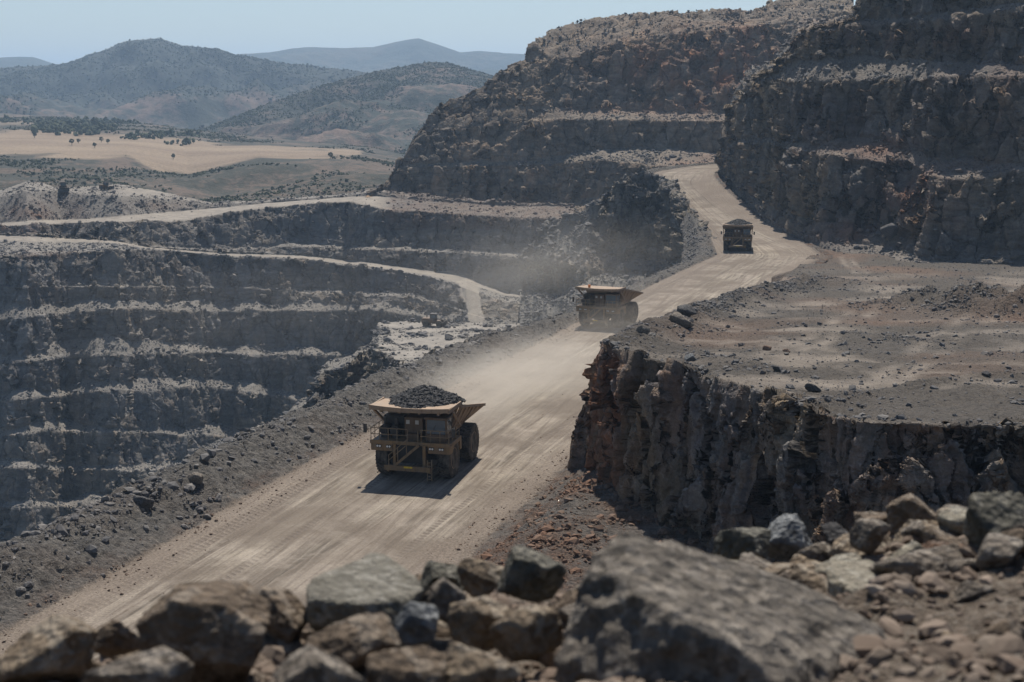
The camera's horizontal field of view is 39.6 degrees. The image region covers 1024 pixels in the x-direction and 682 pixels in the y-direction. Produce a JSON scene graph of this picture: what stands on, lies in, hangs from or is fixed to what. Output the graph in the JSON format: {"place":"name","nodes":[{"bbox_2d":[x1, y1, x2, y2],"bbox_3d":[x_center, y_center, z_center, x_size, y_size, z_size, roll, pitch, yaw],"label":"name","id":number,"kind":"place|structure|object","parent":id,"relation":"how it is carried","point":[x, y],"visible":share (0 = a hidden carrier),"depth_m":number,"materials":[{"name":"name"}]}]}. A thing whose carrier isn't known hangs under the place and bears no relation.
{"place":"outdoors","nodes":[
{"label":"outdoors","id":0,"kind":"place"},
{"bbox_2d":[0,39,365,129],"bbox_3d":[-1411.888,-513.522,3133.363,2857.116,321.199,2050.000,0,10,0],"label":"hills","id":1,"kind":"structure","parent":0,"point":[168,110],"depth_m":3053.40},
{"bbox_2d":[0,37,367,127],"bbox_3d":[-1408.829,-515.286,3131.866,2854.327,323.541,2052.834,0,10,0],"label":"woods","id":2,"kind":"object","parent":1,"relation":"on","point":[20,72],"visible":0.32,"depth_m":3163.20,"materials":[{"name":"green plant"}]},
{"bbox_2d":[0,113,403,202],"bbox_3d":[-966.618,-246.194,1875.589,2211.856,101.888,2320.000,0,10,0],"label":"plain field","id":3,"kind":"structure","parent":0,"point":[196,156],"depth_m":1112.81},
{"bbox_2d":[91,117,97,124],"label":"tree","id":4,"kind":"object","parent":3,"relation":"on","point":[93,120],"visible":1,"depth_m":1592.56,"materials":[{"name":"green plant"}]},
{"bbox_2d":[0,114,199,145],"bbox_3d":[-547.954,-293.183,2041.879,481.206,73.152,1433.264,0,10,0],"label":"grove woods","id":5,"kind":"object","parent":3,"relation":"on","point":[57,125],"visible":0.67,"depth_m":1478.27,"materials":[{"name":"green plant"}]},
{"bbox_2d":[0,116,404,201],"bbox_3d":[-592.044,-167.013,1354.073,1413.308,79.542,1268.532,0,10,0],"label":"plain woods","id":6,"kind":"object","parent":3,"relation":"on","point":[111,181],"visible":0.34,"depth_m":1027.31,"materials":[{"name":"green plant"}]},
{"bbox_2d":[0,38,524,75],"bbox_3d":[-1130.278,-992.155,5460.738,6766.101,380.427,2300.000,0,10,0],"label":"hills","id":7,"kind":"structure","parent":0,"point":[391,55],"depth_m":5918.03,"materials":[{"name":"blue"}]},
{"bbox_2d":[0,181,574,541],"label":"pit terrain","id":8,"kind":"structure","parent":0,"point":[190,274],"depth_m":561.99,"materials":[{"name":"grey stone"}]},
{"bbox_2d":[58,182,69,191],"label":"bulldozer","id":9,"kind":"object","parent":8,"relation":"on","point":[62,187],"visible":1,"depth_m":627.37,"materials":[{"name":"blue metal"}]},
{"bbox_2d":[99,182,114,189],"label":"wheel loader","id":10,"kind":"object","parent":8,"relation":"on","point":[104,185],"visible":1,"depth_m":627.74,"materials":[{"name":"blue metal"}]},
{"bbox_2d":[202,62,490,154],"bbox_3d":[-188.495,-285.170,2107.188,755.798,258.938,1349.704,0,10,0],"label":"hills","id":11,"kind":"structure","parent":0,"point":[381,129],"depth_m":1893.54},
{"bbox_2d":[199,61,493,153],"bbox_3d":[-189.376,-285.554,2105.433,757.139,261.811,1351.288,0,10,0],"label":"ridge woods","id":12,"kind":"object","parent":11,"relation":"on","point":[386,87],"visible":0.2,"depth_m":2063.97,"materials":[{"name":"green plant"}]},
{"bbox_2d":[200,321,523,447],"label":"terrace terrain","id":13,"kind":"structure","parent":0,"point":[356,370],"depth_m":369.42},
{"bbox_2d":[197,318,524,449],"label":"terrace rubble","id":14,"kind":"object","parent":13,"relation":"on","point":[374,344],"visible":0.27,"depth_m":379.75,"materials":[{"name":"stone"}]},
{"bbox_2d":[421,313,447,326],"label":"wheel loader","id":15,"kind":"object","parent":13,"relation":"on","point":[426,321],"visible":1,"depth_m":401.04,"materials":[{"name":"blue metal"}]},
{"bbox_2d":[445,335,452,340],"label":"boulder","id":16,"kind":"object","parent":13,"relation":"on","point":[449,338],"visible":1,"depth_m":376.10,"materials":[{"name":"stone"}]},
{"bbox_2d":[0,162,832,659],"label":"haul road","id":17,"kind":"structure","parent":0,"point":[348,504],"depth_m":128.13,"materials":[{"name":"beige soil"}]},
{"bbox_2d":[133,495,153,508],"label":"boulder","id":18,"kind":"object","parent":17,"relation":"on","point":[144,502],"visible":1,"depth_m":119.17,"materials":[{"name":"stone"}]},
{"bbox_2d":[187,472,202,483],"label":"boulder","id":19,"kind":"object","parent":17,"relation":"on","point":[196,477],"visible":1,"depth_m":125.81,"materials":[{"name":"grey stone"}]},
{"bbox_2d":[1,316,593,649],"bbox_3d":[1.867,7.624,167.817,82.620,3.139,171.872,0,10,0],"label":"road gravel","id":20,"kind":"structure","parent":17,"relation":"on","point":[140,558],"depth_m":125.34,"materials":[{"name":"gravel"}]},
{"bbox_2d":[0,216,716,617],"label":"berm rubble","id":21,"kind":"object","parent":17,"relation":"on","point":[60,532],"visible":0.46,"depth_m":127.88,"materials":[{"name":"stone"}]},
{"bbox_2d":[363,397,485,480],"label":"haul truck","id":22,"kind":"object","parent":17,"relation":"on","point":[446,437],"visible":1,"depth_m":134.08,"materials":[{"name":"yellow paint"}]},
{"bbox_2d":[388,384,465,410],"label":"ore heap","id":23,"kind":"object","parent":22,"relation":"in","point":[421,396],"visible":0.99,"depth_m":135.09,"materials":[{"name":"grey stone"}]},
{"bbox_2d":[478,468,704,593],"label":"shoulder rubble","id":24,"kind":"object","parent":17,"relation":"on","point":[587,539],"visible":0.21,"depth_m":106.48,"materials":[{"name":"stone"}]},
{"bbox_2d":[572,284,642,327],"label":"haul truck","id":25,"kind":"object","parent":17,"relation":"on","point":[605,304],"visible":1,"depth_m":230.57,"materials":[{"name":"yellow paint"}]},
{"bbox_2d":[721,223,754,250],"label":"haul truck","id":26,"kind":"object","parent":17,"relation":"on","point":[738,235],"visible":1,"depth_m":352.44,"materials":[{"name":"yellow paint"}]},
{"bbox_2d":[725,219,752,224],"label":"ore heap","id":27,"kind":"object","parent":26,"relation":"in","point":[739,222],"visible":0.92,"depth_m":353.36,"materials":[{"name":"grey stone"}]},
{"bbox_2d":[0,0,855,63],"label":"sky","id":28,"kind":"structure","parent":0,"point":[52,31],"materials":[{"name":"blue"}]},
{"bbox_2d":[365,0,853,213],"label":"mountain terrain","id":29,"kind":"structure","parent":0,"point":[676,70],"depth_m":642.19,"materials":[{"name":"grey stone"}]},
{"bbox_2d":[516,168,716,322],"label":"spur terrain","id":30,"kind":"structure","parent":0,"point":[648,231],"depth_m":490.94,"materials":[{"name":"stone"}]},
{"bbox_2d":[248,541,1023,681],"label":"bank ground","id":31,"kind":"structure","parent":0,"point":[975,617],"depth_m":5.75,"materials":[{"name":"soil"}]},
{"bbox_2d":[0,614,98,681],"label":"rock","id":32,"kind":"object","parent":31,"relation":"on","point":[56,647],"visible":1,"depth_m":5.11,"materials":[{"name":"brown stone"}]},
{"bbox_2d":[91,660,102,669],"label":"stone","id":33,"kind":"object","parent":31,"relation":"on","point":[95,664],"visible":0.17,"depth_m":5.59,"materials":[{"name":"brown stone"}]},
{"bbox_2d":[94,620,140,657],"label":"rock","id":34,"kind":"object","parent":31,"relation":"on","point":[114,638],"visible":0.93,"depth_m":5.42,"materials":[{"name":"stone"}]},
{"bbox_2d":[111,651,137,661],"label":"stone","id":35,"kind":"object","parent":31,"relation":"on","point":[115,658],"visible":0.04,"depth_m":5.70,"materials":[{"name":"stone"}]},
{"bbox_2d":[81,646,193,681],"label":"rock","id":36,"kind":"object","parent":31,"relation":"on","point":[162,664],"visible":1,"depth_m":4.36,"materials":[{"name":"grey stone"}]},
{"bbox_2d":[134,580,270,681],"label":"rock","id":37,"kind":"object","parent":31,"relation":"on","point":[213,631],"visible":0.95,"depth_m":4.83,"materials":[{"name":"brown stone"}]},
{"bbox_2d":[259,634,302,656],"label":"stone","id":38,"kind":"object","parent":31,"relation":"on","point":[296,644],"visible":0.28,"depth_m":5.51,"materials":[{"name":"grey stone"}]},
{"bbox_2d":[259,586,307,643],"bbox_3d":[-0.901,1.079,5.576,0.219,0.238,0.183,7,12,35],"label":"rock","id":39,"kind":"object","parent":31,"relation":"on","point":[288,622],"visible":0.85,"depth_m":5.53,"materials":[{"name":"brown stone"}]},
{"bbox_2d":[300,627,317,640],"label":"stone","id":40,"kind":"object","parent":31,"relation":"on","point":[306,633],"visible":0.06,"depth_m":5.99,"materials":[{"name":"brown stone"}]},
{"bbox_2d":[272,644,362,681],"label":"rock","id":41,"kind":"object","parent":31,"relation":"on","point":[308,663],"visible":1,"depth_m":4.28,"materials":[{"name":"grey stone"}]},
{"bbox_2d":[306,613,400,670],"bbox_3d":[-0.541,1.046,4.852,0.323,0.198,0.235,0,10,0],"label":"rock","id":42,"kind":"object","parent":31,"relation":"on","point":[353,642],"visible":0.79,"depth_m":4.80,"materials":[{"name":"brown stone"}]},
{"bbox_2d":[306,553,422,631],"bbox_3d":[-0.584,1.075,5.838,0.456,0.327,0.908,0,10,0],"label":"rock","id":43,"kind":"object","parent":31,"relation":"on","point":[374,583],"visible":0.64,"depth_m":5.54,"materials":[{"name":"grey stone"}]},
{"bbox_2d":[365,646,446,681],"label":"rock","id":44,"kind":"object","parent":31,"relation":"on","point":[418,664],"visible":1,"depth_m":4.42,"materials":[{"name":"brown stone"}]},
{"bbox_2d":[394,601,438,646],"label":"rock","id":45,"kind":"object","parent":31,"relation":"on","point":[415,623],"visible":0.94,"depth_m":5.09,"materials":[{"name":"grey stone"}]},
{"bbox_2d":[415,573,424,600],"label":"stone","id":46,"kind":"object","parent":31,"relation":"on","point":[418,576],"visible":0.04,"depth_m":6.58,"materials":[{"name":"stone"}]},
{"bbox_2d":[419,560,464,592],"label":"rock","id":47,"kind":"object","parent":31,"relation":"on","point":[433,572],"visible":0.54,"depth_m":6.45,"materials":[{"name":"grey stone"}]},
{"bbox_2d":[437,620,447,626],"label":"stone","id":48,"kind":"object","parent":31,"relation":"on","point":[441,623],"visible":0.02,"depth_m":5.92,"materials":[{"name":"brown stone"}]},
{"bbox_2d":[435,626,451,637],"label":"stone","id":49,"kind":"object","parent":31,"relation":"on","point":[442,632],"visible":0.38,"depth_m":5.77,"materials":[{"name":"brown stone"}]},
{"bbox_2d":[424,578,466,623],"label":"rock","id":50,"kind":"object","parent":31,"relation":"on","point":[442,594],"visible":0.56,"depth_m":5.62,"materials":[{"name":"grey stone"}]},
{"bbox_2d":[447,595,513,651],"bbox_3d":[-0.121,1.063,5.364,0.272,0.230,0.174,9,13,42],"label":"rock","id":51,"kind":"object","parent":31,"relation":"on","point":[471,622],"visible":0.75,"depth_m":5.30,"materials":[{"name":"brown stone"}]},
{"bbox_2d":[457,557,503,596],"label":"rock","id":52,"kind":"object","parent":31,"relation":"on","point":[478,577],"visible":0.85,"depth_m":6.23,"materials":[{"name":"brown stone"}]},
{"bbox_2d":[444,641,521,681],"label":"rock","id":53,"kind":"object","parent":31,"relation":"on","point":[466,663],"visible":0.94,"depth_m":4.47,"materials":[{"name":"brown stone"}]},
{"bbox_2d":[489,604,563,661],"bbox_3d":[0.043,1.065,5.157,0.265,0.225,0.206,3,10,18],"label":"rock","id":54,"kind":"object","parent":31,"relation":"on","point":[529,632],"visible":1,"depth_m":5.09,"materials":[{"name":"brown stone"}]},
{"bbox_2d":[497,544,566,602],"bbox_3d":[0.085,1.012,6.064,0.304,0.272,0.245,0,10,0],"label":"rock","id":55,"kind":"object","parent":31,"relation":"on","point":[529,574],"visible":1,"depth_m":6.01,"materials":[{"name":"grey stone"}]},
{"bbox_2d":[48,514,1023,681],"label":"bank rubble","id":56,"kind":"object","parent":31,"relation":"on","point":[874,651],"visible":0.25,"depth_m":5.20,"materials":[{"name":"brown stone"}]},
{"bbox_2d":[551,584,578,610],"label":"stone","id":57,"kind":"object","parent":31,"relation":"on","point":[568,597],"visible":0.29,"depth_m":6.71,"materials":[{"name":"brown stone"}]},
{"bbox_2d":[557,603,575,622],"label":"stone","id":58,"kind":"object","parent":31,"relation":"on","point":[565,612],"visible":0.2,"depth_m":6.42,"materials":[{"name":"stone"}]},
{"bbox_2d":[553,532,886,681],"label":"rock","id":59,"kind":"object","parent":31,"relation":"on","point":[647,609],"visible":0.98,"depth_m":4.85,"materials":[{"name":"grey stone"}]},
{"bbox_2d":[713,527,770,559],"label":"rock","id":60,"kind":"object","parent":31,"relation":"on","point":[734,543],"visible":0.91,"depth_m":7.88,"materials":[{"name":"grey stone"}]},
{"bbox_2d":[738,552,771,568],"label":"stone","id":61,"kind":"object","parent":31,"relation":"on","point":[756,561],"visible":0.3,"depth_m":7.48,"materials":[{"name":"grey stone"}]},
{"bbox_2d":[763,563,794,574],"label":"stone","id":62,"kind":"object","parent":31,"relation":"on","point":[777,568],"visible":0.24,"depth_m":7.37,"materials":[{"name":"brown stone"}]},
{"bbox_2d":[778,569,792,579],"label":"stone","id":63,"kind":"object","parent":31,"relation":"on","point":[786,574],"visible":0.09,"depth_m":7.26,"materials":[{"name":"brown stone"}]},
{"bbox_2d":[767,513,811,560],"bbox_3d":[1.586,1.151,8.294,0.281,0.285,0.314,-9,13,-43],"label":"rock","id":64,"kind":"object","parent":31,"relation":"on","point":[789,539],"visible":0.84,"depth_m":8.23,"materials":[{"name":"grey stone"}]},
{"bbox_2d":[790,554,822,564],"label":"stone","id":65,"kind":"object","parent":31,"relation":"on","point":[799,559],"visible":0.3,"depth_m":7.92,"materials":[{"name":"brown stone"}]},
{"bbox_2d":[789,564,827,592],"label":"stone","id":66,"kind":"object","parent":31,"relation":"on","point":[811,579],"visible":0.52,"depth_m":7.02,"materials":[{"name":"brown stone"}]},
{"bbox_2d":[803,561,818,570],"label":"stone","id":67,"kind":"object","parent":31,"relation":"on","point":[810,565],"visible":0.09,"depth_m":7.51,"materials":[{"name":"brown stone"}]},
{"bbox_2d":[797,542,830,561],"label":"stone","id":68,"kind":"object","parent":31,"relation":"on","point":[819,551],"visible":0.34,"depth_m":7.95,"materials":[{"name":"grey stone"}]},
{"bbox_2d":[820,522,847,545],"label":"rock","id":69,"kind":"object","parent":31,"relation":"on","point":[833,531],"visible":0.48,"depth_m":7.88,"materials":[{"name":"stone"}]},
{"bbox_2d":[814,553,861,576],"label":"stone","id":70,"kind":"object","parent":31,"relation":"on","point":[820,568],"visible":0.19,"depth_m":7.25,"materials":[{"name":"grey stone"}]},
{"bbox_2d":[826,560,881,597],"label":"rock","id":71,"kind":"object","parent":31,"relation":"on","point":[851,577],"visible":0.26,"depth_m":6.50,"materials":[{"name":"grey stone"}]},
{"bbox_2d":[828,533,886,556],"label":"stone","id":72,"kind":"object","parent":31,"relation":"on","point":[841,544],"visible":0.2,"depth_m":7.74,"materials":[{"name":"brown stone"}]},
{"bbox_2d":[849,518,890,553],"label":"rock","id":73,"kind":"object","parent":31,"relation":"on","point":[867,536],"visible":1,"depth_m":7.44,"materials":[{"name":"grey stone"}]},
{"bbox_2d":[854,511,887,523],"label":"stone","id":74,"kind":"object","parent":31,"relation":"on","point":[881,516],"visible":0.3,"depth_m":8.14,"materials":[{"name":"stone"}]},
{"bbox_2d":[883,535,890,542],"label":"stone","id":75,"kind":"object","parent":31,"relation":"on","point":[887,539],"visible":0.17,"depth_m":7.87,"materials":[{"name":"brown stone"}]},
{"bbox_2d":[883,540,924,560],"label":"stone","id":76,"kind":"object","parent":31,"relation":"on","point":[912,546],"visible":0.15,"depth_m":6.88,"materials":[{"name":"grey stone"}]},
{"bbox_2d":[886,493,935,534],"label":"stone","id":77,"kind":"object","parent":31,"relation":"on","point":[901,511],"visible":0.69,"depth_m":7.95,"materials":[{"name":"grey stone"}]},
{"bbox_2d":[900,520,924,539],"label":"stone","id":78,"kind":"object","parent":31,"relation":"on","point":[914,528],"visible":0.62,"depth_m":7.59,"materials":[{"name":"brown stone"}]},
{"bbox_2d":[869,543,963,581],"bbox_3d":[1.903,1.097,6.688,0.450,0.276,0.327,0,10,0],"label":"rock","id":79,"kind":"object","parent":31,"relation":"on","point":[916,563],"visible":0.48,"depth_m":6.59,"materials":[{"name":"grey stone"}]},
{"bbox_2d":[891,519,957,541],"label":"rock","id":80,"kind":"object","parent":31,"relation":"on","point":[927,523],"visible":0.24,"depth_m":7.73,"materials":[{"name":"brown stone"}]},
{"bbox_2d":[922,527,961,543],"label":"stone","id":81,"kind":"object","parent":31,"relation":"on","point":[930,534],"visible":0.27,"depth_m":7.13,"materials":[{"name":"stone"}]},
{"bbox_2d":[936,507,950,520],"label":"stone","id":82,"kind":"object","parent":31,"relation":"on","point":[938,511],"visible":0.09,"depth_m":7.77,"materials":[{"name":"stone"}]},
{"bbox_2d":[922,540,965,548],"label":"rock","id":83,"kind":"object","parent":31,"relation":"on","point":[929,544],"visible":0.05,"depth_m":6.92,"materials":[{"name":"brown stone"}]},
{"bbox_2d":[941,631,959,641],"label":"rock","id":84,"kind":"object","parent":31,"relation":"on","point":[943,633],"visible":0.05,"depth_m":5.27,"materials":[{"name":"brown stone"}]},
{"bbox_2d":[937,506,965,536],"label":"stone","id":85,"kind":"object","parent":31,"relation":"on","point":[953,519],"visible":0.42,"depth_m":7.65,"materials":[{"name":"grey stone"}]},
{"bbox_2d":[936,504,967,512],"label":"stone","id":86,"kind":"object","parent":31,"relation":"on","point":[949,505],"visible":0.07,"depth_m":8.12,"materials":[{"name":"grey stone"}]},
{"bbox_2d":[944,559,980,573],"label":"stone","id":87,"kind":"object","parent":31,"relation":"on","point":[954,566],"visible":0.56,"depth_m":6.34,"materials":[{"name":"grey stone"}]},
{"bbox_2d":[955,580,997,602],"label":"rock","id":88,"kind":"object","parent":31,"relation":"on","point":[967,590],"visible":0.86,"depth_m":5.92,"materials":[{"name":"grey stone"}]},
{"bbox_2d":[963,490,1023,546],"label":"rock","id":89,"kind":"object","parent":31,"relation":"on","point":[992,512],"visible":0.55,"depth_m":6.80,"materials":[{"name":"grey stone"}]},
{"bbox_2d":[969,619,1023,642],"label":"rock","id":90,"kind":"object","parent":31,"relation":"on","point":[1002,627],"visible":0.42,"depth_m":5.22,"materials":[{"name":"brown stone"}]},
{"bbox_2d":[975,533,1023,569],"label":"stone","id":91,"kind":"object","parent":31,"relation":"on","point":[997,550],"visible":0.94,"depth_m":6.24,"materials":[{"name":"grey stone"}]},
{"bbox_2d":[1000,528,1023,553],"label":"stone","id":92,"kind":"object","parent":31,"relation":"on","point":[1018,532],"visible":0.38,"depth_m":6.51,"materials":[{"name":"brown stone"}]},
{"bbox_2d":[1009,523,1023,529],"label":"stone","id":93,"kind":"object","parent":31,"relation":"on","point":[1019,526],"visible":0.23,"depth_m":6.54,"materials":[{"name":"stone"}]},
{"bbox_2d":[564,249,1023,562],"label":"yard terrain","id":94,"kind":"structure","parent":0,"point":[670,443],"depth_m":106.20,"materials":[{"name":"stone"}]},
{"bbox_2d":[636,324,650,333],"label":"boulder","id":95,"kind":"object","parent":94,"relation":"on","point":[643,328],"visible":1,"depth_m":129.67,"materials":[{"name":"grey stone"}]},
{"bbox_2d":[669,312,694,327],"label":"boulder","id":96,"kind":"object","parent":94,"relation":"on","point":[679,318],"visible":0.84,"depth_m":140.22,"materials":[{"name":"grey stone"}]},
{"bbox_2d":[677,304,696,315],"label":"boulder","id":97,"kind":"object","parent":94,"relation":"on","point":[687,309],"visible":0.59,"depth_m":151.92,"materials":[{"name":"stone"}]},
{"bbox_2d":[684,353,696,361],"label":"boulder","id":98,"kind":"object","parent":94,"relation":"on","point":[690,357],"visible":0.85,"depth_m":115.53,"materials":[{"name":"grey stone"}]},
{"bbox_2d":[762,345,771,350],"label":"boulder","id":99,"kind":"object","parent":94,"relation":"on","point":[766,348],"visible":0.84,"depth_m":123.89,"materials":[{"name":"grey stone"}]},
{"bbox_2d":[772,366,782,372],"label":"boulder","id":100,"kind":"object","parent":94,"relation":"on","point":[777,368],"visible":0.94,"depth_m":108.79,"materials":[{"name":"stone"}]},
{"bbox_2d":[583,250,1023,430],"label":"yard rubble","id":101,"kind":"object","parent":94,"relation":"on","point":[827,398],"visible":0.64,"depth_m":137.06,"materials":[{"name":"stone"}]},
{"bbox_2d":[804,383,821,391],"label":"boulder","id":102,"kind":"object","parent":94,"relation":"on","point":[809,387],"visible":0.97,"depth_m":96.80,"materials":[{"name":"stone"}]},
{"bbox_2d":[714,0,1023,266],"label":"cliff terrain","id":103,"kind":"structure","parent":0,"point":[983,206],"depth_m":362.70,"materials":[{"name":"grey stone"}]},
{"bbox_2d":[880,223,898,240],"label":"boulder","id":104,"kind":"object","parent":103,"relation":"on","point":[889,231],"visible":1,"depth_m":350.14,"materials":[{"name":"stone"}]}
]}

